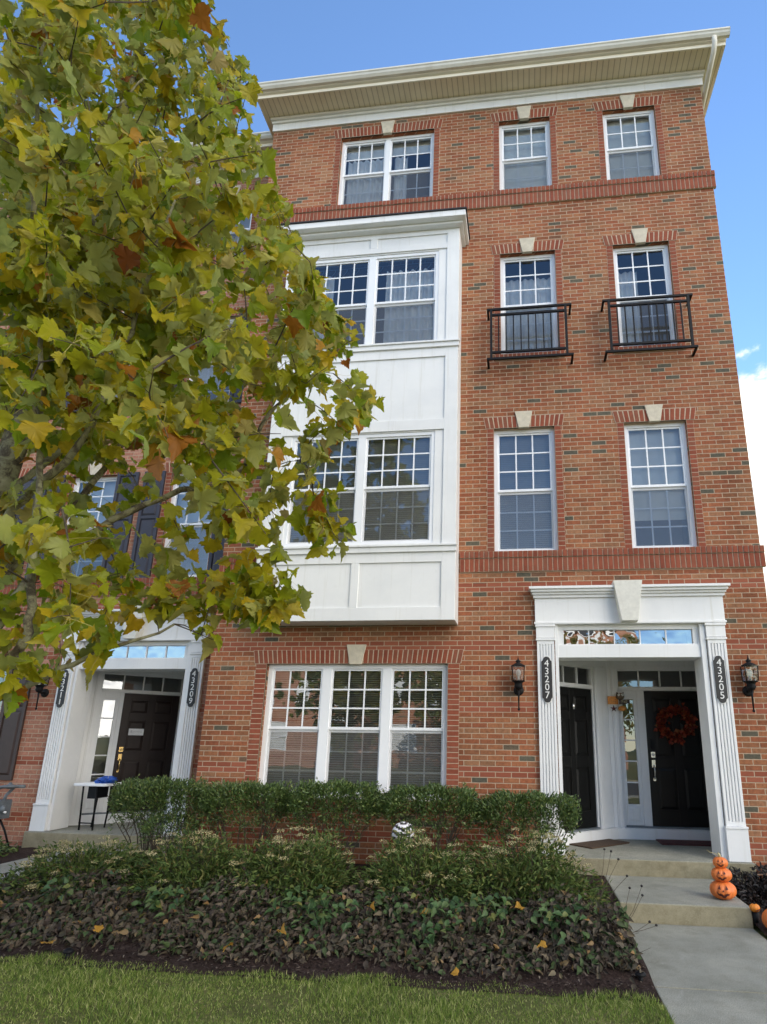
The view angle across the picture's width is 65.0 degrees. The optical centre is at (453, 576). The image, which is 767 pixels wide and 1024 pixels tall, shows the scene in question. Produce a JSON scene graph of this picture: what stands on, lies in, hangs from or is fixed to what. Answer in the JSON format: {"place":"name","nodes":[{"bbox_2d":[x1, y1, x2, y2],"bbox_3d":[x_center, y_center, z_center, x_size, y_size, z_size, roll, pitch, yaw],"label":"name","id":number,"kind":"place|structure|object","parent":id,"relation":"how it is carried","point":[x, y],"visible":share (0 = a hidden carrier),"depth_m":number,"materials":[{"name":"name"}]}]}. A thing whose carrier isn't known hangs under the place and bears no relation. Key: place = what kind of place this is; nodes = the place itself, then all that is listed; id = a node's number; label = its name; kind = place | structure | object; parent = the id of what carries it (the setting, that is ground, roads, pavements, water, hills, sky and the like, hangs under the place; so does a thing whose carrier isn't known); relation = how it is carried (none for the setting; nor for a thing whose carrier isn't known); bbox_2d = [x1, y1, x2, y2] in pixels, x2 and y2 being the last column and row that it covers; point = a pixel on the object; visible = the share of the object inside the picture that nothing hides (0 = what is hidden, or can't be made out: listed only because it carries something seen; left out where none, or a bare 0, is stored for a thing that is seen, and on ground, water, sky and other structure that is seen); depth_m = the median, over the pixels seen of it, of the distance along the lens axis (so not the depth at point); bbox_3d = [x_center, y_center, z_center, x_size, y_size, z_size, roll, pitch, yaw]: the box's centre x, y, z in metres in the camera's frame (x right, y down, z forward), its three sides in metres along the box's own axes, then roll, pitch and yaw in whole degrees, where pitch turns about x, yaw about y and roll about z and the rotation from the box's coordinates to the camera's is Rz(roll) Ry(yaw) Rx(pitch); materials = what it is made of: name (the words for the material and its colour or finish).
{"place":"outdoors","nodes":[
{"label":"outdoors","id":0,"kind":"place"},
{"bbox_2d":[0,846,54,863],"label":"mulch bed","id":1,"kind":"object","parent":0,"point":[22,853],"visible":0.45,"depth_m":8.26,"materials":[{"name":"soil"}]},
{"bbox_2d":[0,836,18,856],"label":"plant","id":2,"kind":"object","parent":1,"relation":"on","point":[3,847],"visible":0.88,"depth_m":8.29,"materials":[{"name":"green plant"}]},
{"bbox_2d":[0,848,125,883],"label":"path","id":3,"kind":"structure","parent":0,"point":[5,867],"depth_m":7.47,"materials":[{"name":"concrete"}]},
{"bbox_2d":[0,922,766,1023],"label":"lawn","id":4,"kind":"structure","parent":0,"point":[233,1012],"depth_m":3.96,"materials":[{"name":"plant"}]},
{"bbox_2d":[0,0,384,718],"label":"sycamore tree","id":5,"kind":"object","parent":4,"relation":"on","point":[104,256],"visible":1,"depth_m":3.94,"materials":[{"name":"green plant"}]},
{"bbox_2d":[0,853,662,1002],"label":"mulch bed","id":6,"kind":"object","parent":4,"relation":"on","point":[612,975],"visible":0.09,"depth_m":4.54,"materials":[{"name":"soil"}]},
{"bbox_2d":[63,947,73,959],"bbox_3d":[-3.027,2.969,4.677,0.080,0.097,0.080,-1,-16,7],"label":"path light","id":7,"kind":"object","parent":6,"relation":"on","point":[67,951],"visible":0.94,"depth_m":4.66,"materials":[{"name":"black metal"}]},
{"bbox_2d":[0,835,159,905],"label":"spirea bush","id":8,"kind":"object","parent":6,"relation":"on","point":[90,859],"visible":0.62,"depth_m":6.27,"materials":[{"name":"green plant"}]},
{"bbox_2d":[93,925,103,931],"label":"fallen leaf","id":9,"kind":"object","parent":6,"relation":"on","point":[98,928],"visible":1,"depth_m":4.70,"materials":[{"name":"yellow plant"}]},
{"bbox_2d":[106,774,216,865],"bbox_3d":[-3.606,3.061,7.398,1.456,1.157,0.846,-1,-16,7],"label":"clipped shrub","id":10,"kind":"object","parent":6,"relation":"on","point":[124,795],"visible":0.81,"depth_m":7.29,"materials":[{"name":"green plant"}]},
{"bbox_2d":[137,809,203,864],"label":"bush","id":11,"kind":"object","parent":6,"relation":"on","point":[148,828],"visible":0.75,"depth_m":7.10,"materials":[{"name":"green plant"}]},
{"bbox_2d":[108,824,278,909],"bbox_3d":[-2.715,3.007,6.194,2.002,0.834,1.733,-1,-16,7],"label":"spirea bush","id":12,"kind":"object","parent":6,"relation":"on","point":[207,869],"visible":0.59,"depth_m":6.12,"materials":[{"name":"green plant"}]},
{"bbox_2d":[195,776,294,863],"bbox_3d":[-2.506,3.025,7.228,1.247,1.163,0.802,-1,-16,7],"label":"clipped shrub","id":13,"kind":"object","parent":6,"relation":"on","point":[276,794],"visible":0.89,"depth_m":7.12,"materials":[{"name":"green plant"}]},
{"bbox_2d":[277,922,285,933],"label":"fallen leaf","id":14,"kind":"object","parent":6,"relation":"on","point":[282,930],"visible":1,"depth_m":4.68,"materials":[{"name":"yellow plant"}]},
{"bbox_2d":[222,825,359,924],"bbox_3d":[-1.574,2.993,6.122,1.449,0.838,1.590,-1,-16,7],"label":"spirea bush","id":15,"kind":"object","parent":6,"relation":"on","point":[290,868],"visible":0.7,"depth_m":5.98,"materials":[{"name":"green plant"}]},
{"bbox_2d":[0,865,649,989],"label":"ground cover","id":16,"kind":"object","parent":6,"relation":"on","point":[605,918],"visible":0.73,"depth_m":5.04,"materials":[{"name":"green plant"}]},
{"bbox_2d":[284,777,384,869],"bbox_3d":[-1.433,3.000,7.107,1.214,1.175,0.842,-1,-16,7],"label":"clipped shrub","id":17,"kind":"object","parent":6,"relation":"on","point":[298,800],"visible":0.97,"depth_m":7.02,"materials":[{"name":"green plant"}]},
{"bbox_2d":[392,821,413,844],"bbox_3d":[-0.566,3.083,6.542,0.250,0.731,0.250,-1,-16,7],"label":"striped ornament","id":18,"kind":"object","parent":6,"relation":"on","point":[400,825],"visible":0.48,"depth_m":6.54,"materials":[{"name":"white metal"}]},
{"bbox_2d":[341,822,487,923],"bbox_3d":[-0.402,2.990,6.075,1.566,0.841,1.675,-1,-16,7],"label":"spirea bush","id":19,"kind":"object","parent":6,"relation":"on","point":[425,868],"visible":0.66,"depth_m":5.87,"materials":[{"name":"green plant"}]},
{"bbox_2d":[373,780,480,870],"bbox_3d":[-0.331,2.993,6.992,1.311,1.154,0.827,-1,-16,7],"label":"clipped shrub","id":20,"kind":"object","parent":6,"relation":"on","point":[391,802],"visible":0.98,"depth_m":6.88,"materials":[{"name":"green plant"}]},
{"bbox_2d":[451,967,458,975],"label":"fallen leaf","id":21,"kind":"object","parent":6,"relation":"on","point":[455,972],"visible":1,"depth_m":4.40,"materials":[{"name":"yellow plant"}]},
{"bbox_2d":[515,901,523,909],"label":"fallen leaf","id":22,"kind":"object","parent":6,"relation":"on","point":[518,905],"visible":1,"depth_m":5.14,"materials":[{"name":"yellow plant"}]},
{"bbox_2d":[466,788,582,857],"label":"clipped shrub","id":23,"kind":"object","parent":6,"relation":"on","point":[493,806],"visible":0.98,"depth_m":6.71,"materials":[{"name":"green plant"}]},
{"bbox_2d":[443,827,619,929],"bbox_3d":[0.814,2.985,6.027,1.851,0.842,1.696,-1,-16,7],"label":"spirea bush","id":24,"kind":"object","parent":6,"relation":"on","point":[527,872],"visible":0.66,"depth_m":5.81,"materials":[{"name":"green plant"}]},
{"bbox_2d":[537,940,546,947],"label":"fallen leaf","id":25,"kind":"object","parent":6,"relation":"on","point":[542,943],"visible":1,"depth_m":4.44,"materials":[{"name":"yellow plant"}]},
{"bbox_2d":[598,848,657,932],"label":"dried coneflower","id":26,"kind":"object","parent":6,"relation":"on","point":[629,887],"visible":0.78,"depth_m":5.63,"materials":[{"name":"brown plant"}]},
{"bbox_2d":[635,970,645,981],"bbox_3d":[1.366,2.940,4.363,0.080,0.097,0.080,-1,-16,7],"label":"path light","id":27,"kind":"object","parent":6,"relation":"on","point":[638,974],"visible":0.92,"depth_m":4.35,"materials":[{"name":"black metal"}]},
{"bbox_2d":[604,875,753,928],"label":"steps","id":28,"kind":"structure","parent":4,"relation":"on","point":[680,901],"depth_m":5.85,"materials":[{"name":"concrete"}]},
{"bbox_2d":[707,850,736,899],"bbox_3d":[2.729,3.045,6.089,0.254,0.448,0.259,-1,-16,7],"label":"pumpkin stack","id":29,"kind":"object","parent":28,"relation":"on","point":[722,887],"visible":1,"depth_m":6.01,"materials":[{"name":"orange plastic"}]},
{"bbox_2d":[738,890,766,935],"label":"mulch bed","id":30,"kind":"object","parent":4,"relation":"on","point":[761,927],"visible":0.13,"depth_m":5.80,"materials":[{"name":"soil"}]},
{"bbox_2d":[729,861,766,911],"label":"plant","id":31,"kind":"object","parent":30,"relation":"on","point":[755,884],"visible":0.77,"depth_m":6.40,"materials":[{"name":"purple plant"}]},
{"bbox_2d":[749,902,760,926],"bbox_3d":[2.887,3.233,5.715,0.095,0.208,0.100,-1,-16,7],"label":"pumpkin light","id":32,"kind":"object","parent":30,"relation":"on","point":[755,908],"visible":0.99,"depth_m":5.70,"materials":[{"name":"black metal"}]},
{"bbox_2d":[762,909,766,927],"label":"pumpkin","id":33,"kind":"object","parent":30,"relation":"on","point":[764,917],"visible":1,"depth_m":5.50,"materials":[{"name":"orange"}]},
{"bbox_2d":[0,0,766,593],"label":"sky","id":34,"kind":"structure","parent":0,"point":[280,39],"materials":[{"name":"blue"}]},
{"bbox_2d":[629,923,766,1023],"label":"path","id":35,"kind":"structure","parent":0,"point":[706,975],"depth_m":4.60,"materials":[{"name":"concrete"}]},
{"label":"ground","id":36,"kind":"structure","parent":0,"visible":0},
{"bbox_2d":[0,131,272,845],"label":"brick townhouse","id":37,"kind":"structure","parent":36,"relation":"on","point":[51,753],"depth_m":9.76,"materials":[{"name":"red brick"}]},
{"bbox_2d":[0,672,6,709],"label":"window","id":38,"kind":"structure","parent":37,"relation":"in","point":[1,679],"depth_m":9.86,"materials":[{"name":"white plastic"}]},
{"bbox_2d":[0,782,25,848],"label":"table","id":39,"kind":"object","parent":37,"relation":"attached to","point":[5,805],"visible":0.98,"depth_m":8.77,"materials":[{"name":"grey metal"}]},
{"bbox_2d":[35,678,49,709],"bbox_3d":[-6.528,1.751,9.423,0.184,0.706,0.222,-1,-16,7],"label":"wall lantern","id":40,"kind":"object","parent":37,"relation":"attached to","point":[39,689],"depth_m":9.39,"materials":[{"name":"black metal"}]},
{"bbox_2d":[55,669,69,708],"bbox_3d":[-6.184,1.774,9.420,0.150,0.617,0.020,-1,-16,7],"label":"address plaque","id":41,"kind":"object","parent":37,"relation":"attached to","point":[61,696],"visible":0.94,"depth_m":9.40,"materials":[{"name":"black metal"}]},
{"bbox_2d":[67,477,116,575],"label":"window","id":42,"kind":"structure","parent":37,"relation":"in","point":[108,483],"depth_m":10.56,"materials":[{"name":"glass"}]},
{"bbox_2d":[21,820,183,853],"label":"porch slab","id":43,"kind":"structure","parent":37,"relation":"attached to","point":[84,834],"depth_m":8.76,"materials":[{"name":"concrete"}]},
{"bbox_2d":[74,782,120,830],"bbox_3d":[-5.535,3.532,9.187,0.560,0.666,0.390,-1,-16,7],"label":"folding table","id":44,"kind":"object","parent":43,"relation":"on","point":[96,791],"visible":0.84,"depth_m":9.10,"materials":[{"name":"white plastic"}]},
{"bbox_2d":[94,776,116,782],"bbox_3d":[-5.388,3.150,9.253,0.363,0.106,0.263,-1,-16,7],"label":"plastic bag","id":45,"kind":"object","parent":44,"relation":"on","point":[107,779],"visible":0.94,"depth_m":9.19,"materials":[{"name":"blue plastic"}]},
{"bbox_2d":[106,693,179,811],"bbox_3d":[-5.362,3.036,10.357,0.902,1.926,0.119,13,-19,-37],"label":"door","id":46,"kind":"structure","parent":37,"relation":"in","point":[148,754],"depth_m":10.42,"materials":[{"name":"brown paint"}]},
{"bbox_2d":[128,729,143,734],"bbox_3d":[-5.501,2.696,10.323,0.237,0.110,0.005,13,-19,-37],"label":"paper notice","id":47,"kind":"object","parent":46,"relation":"attached to","point":[136,732],"visible":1,"depth_m":10.32,"materials":[{"name":"white paper"}]},
{"bbox_2d":[164,474,211,576],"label":"window","id":48,"kind":"structure","parent":37,"relation":"in","point":[191,518],"depth_m":10.13,"materials":[{"name":"glass"}]},
{"bbox_2d":[186,667,198,707],"bbox_3d":[-4.021,1.710,9.176,0.150,0.617,0.020,-1,-16,7],"label":"address plaque","id":49,"kind":"object","parent":37,"relation":"attached to","point":[192,688],"visible":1,"depth_m":9.17,"materials":[{"name":"black metal"}]},
{"bbox_2d":[189,319,234,397],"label":"window","id":50,"kind":"structure","parent":37,"relation":"in","point":[205,374],"depth_m":11.02,"materials":[{"name":"grey glass"}]},
{"bbox_2d":[213,214,251,256],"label":"window","id":51,"kind":"structure","parent":37,"relation":"in","point":[247,223],"depth_m":11.82,"materials":[{"name":"grey glass"}]},
{"bbox_2d":[187,26,766,878],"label":"brick townhouse","id":52,"kind":"structure","parent":36,"relation":"on","point":[519,264],"depth_m":8.77,"materials":[{"name":"brick"}]},
{"bbox_2d":[258,664,447,800],"bbox_3d":[-1.343,2.084,8.104,2.556,1.772,0.130,-1,-16,7],"label":"window","id":53,"kind":"structure","parent":52,"relation":"in","point":[327,672],"depth_m":8.14,"materials":[{"name":"white plastic"}]},
{"bbox_2d":[282,431,434,545],"bbox_3d":[-1.338,-1.236,8.563,2.146,1.705,0.130,-1,-16,7],"label":"window","id":54,"kind":"structure","parent":52,"relation":"in","point":[380,528],"depth_m":8.57,"materials":[{"name":"white plastic"}]},
{"bbox_2d":[255,206,469,625],"bbox_3d":[-1.345,-2.798,8.991,3.105,7.090,0.630,-1,-16,7],"label":"bay window","id":55,"kind":"structure","parent":52,"relation":"in","point":[419,382],"depth_m":8.70,"materials":[{"name":"white wood"}]},
{"bbox_2d":[313,251,438,344],"bbox_3d":[-1.296,-4.297,9.422,2.146,1.696,0.160,-1,-16,7],"label":"window","id":56,"kind":"structure","parent":52,"relation":"in","point":[410,305],"depth_m":9.39,"materials":[{"name":"white plastic"}]},
{"bbox_2d":[338,133,433,204],"bbox_3d":[-1.185,-7.164,10.663,1.707,1.563,0.161,-1,-16,7],"label":"window","id":57,"kind":"structure","parent":52,"relation":"in","point":[364,179],"depth_m":10.72,"materials":[{"name":"glass"}]},
{"bbox_2d":[511,657,524,710],"bbox_3d":[0.840,1.392,7.769,0.184,0.706,0.222,-1,-16,7],"label":"wall lantern","id":58,"kind":"object","parent":52,"relation":"attached to","point":[518,688],"depth_m":7.73,"materials":[{"name":"black metal"}]},
{"bbox_2d":[499,121,551,189],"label":"window","id":59,"kind":"structure","parent":52,"relation":"in","point":[524,156],"depth_m":10.42,"materials":[{"name":"glass"}]},
{"bbox_2d":[494,429,557,550],"bbox_3d":[1.041,-1.247,8.738,0.898,1.940,0.130,-1,-16,7],"label":"window","id":60,"kind":"structure","parent":52,"relation":"in","point":[520,538],"depth_m":8.76,"materials":[{"name":"glass"}]},
{"bbox_2d":[500,254,557,353],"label":"window","id":61,"kind":"structure","parent":52,"relation":"in","point":[538,291],"depth_m":9.59,"materials":[{"name":"white plastic"}]},
{"bbox_2d":[541,656,552,702],"bbox_3d":[1.213,1.345,7.782,0.150,0.617,0.020,-1,-16,7],"label":"address plaque","id":62,"kind":"object","parent":52,"relation":"attached to","point":[546,679],"visible":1,"depth_m":7.78,"materials":[{"name":"black metal"}]},
{"bbox_2d":[560,687,596,829],"bbox_3d":[1.701,2.559,8.477,0.897,1.926,0.105,13,-19,-37],"label":"door","id":63,"kind":"structure","parent":52,"relation":"in","point":[575,703],"depth_m":8.56,"materials":[{"name":"black paint"}]},
{"bbox_2d":[607,688,629,820],"bbox_3d":[2.483,2.641,8.846,0.310,1.942,0.151,-1,-16,7],"label":"autumn sign","id":64,"kind":"object","parent":52,"relation":"hanging from","point":[616,698],"visible":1,"depth_m":9.01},
{"bbox_2d":[603,110,659,179],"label":"window","id":65,"kind":"structure","parent":52,"relation":"in","point":[630,142],"depth_m":10.21,"materials":[{"name":"white plastic"}]},
{"bbox_2d":[613,245,676,346],"bbox_3d":[2.968,-4.339,9.378,0.871,1.903,0.161,-1,-16,7],"label":"window","id":66,"kind":"structure","parent":52,"relation":"in","point":[626,286],"depth_m":9.40,"materials":[{"name":"white plastic"}]},
{"bbox_2d":[540,839,755,882],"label":"porch slab","id":67,"kind":"structure","parent":52,"relation":"attached to","point":[647,858],"depth_m":7.08,"materials":[{"name":"concrete"}]},
{"bbox_2d":[569,839,629,848],"bbox_3d":[1.943,3.624,8.105,0.800,0.018,0.480,13,-19,-37],"label":"doormat","id":68,"kind":"object","parent":67,"relation":"on","point":[594,844],"visible":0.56,"depth_m":8.00,"materials":[{"name":"brown fabric"}]},
{"bbox_2d":[656,839,711,846],"bbox_3d":[3.246,3.673,8.221,0.820,0.018,0.410,-1,-16,7],"label":"doormat","id":69,"kind":"object","parent":67,"relation":"on","point":[684,842],"visible":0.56,"depth_m":8.18,"materials":[{"name":"brown fabric"}]},
{"bbox_2d":[624,422,696,547],"bbox_3d":[2.911,-1.286,8.519,0.879,1.945,0.124,-1,-16,7],"label":"window","id":70,"kind":"structure","parent":52,"relation":"in","point":[658,473],"depth_m":8.58,"materials":[{"name":"white plastic"}]},
{"bbox_2d":[644,691,709,827],"bbox_3d":[3.334,2.680,8.840,0.882,1.926,0.119,-1,-16,7],"label":"door","id":71,"kind":"structure","parent":52,"relation":"in","point":[676,771],"depth_m":8.81,"materials":[{"name":"black paint"}]},
{"bbox_2d":[654,702,697,744],"bbox_3d":[3.302,2.194,8.890,0.651,0.644,0.177,-1,-16,7],"label":"autumn wreath","id":72,"kind":"object","parent":71,"relation":"hanging from","point":[687,729],"visible":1,"depth_m":8.87,"materials":[{"name":"red plant"}]},
{"bbox_2d":[712,655,728,703],"bbox_3d":[3.365,1.299,7.534,0.150,0.617,0.020,-1,-16,7],"label":"address plaque","id":73,"kind":"object","parent":52,"relation":"attached to","point":[720,679],"visible":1,"depth_m":7.53,"materials":[{"name":"black metal"}]},
{"bbox_2d":[740,655,758,711],"bbox_3d":[3.696,1.338,7.438,0.184,0.706,0.222,-1,-16,7],"label":"wall lantern","id":74,"kind":"object","parent":52,"relation":"attached to","point":[749,689],"depth_m":7.42,"materials":[{"name":"black metal"}]}
]}

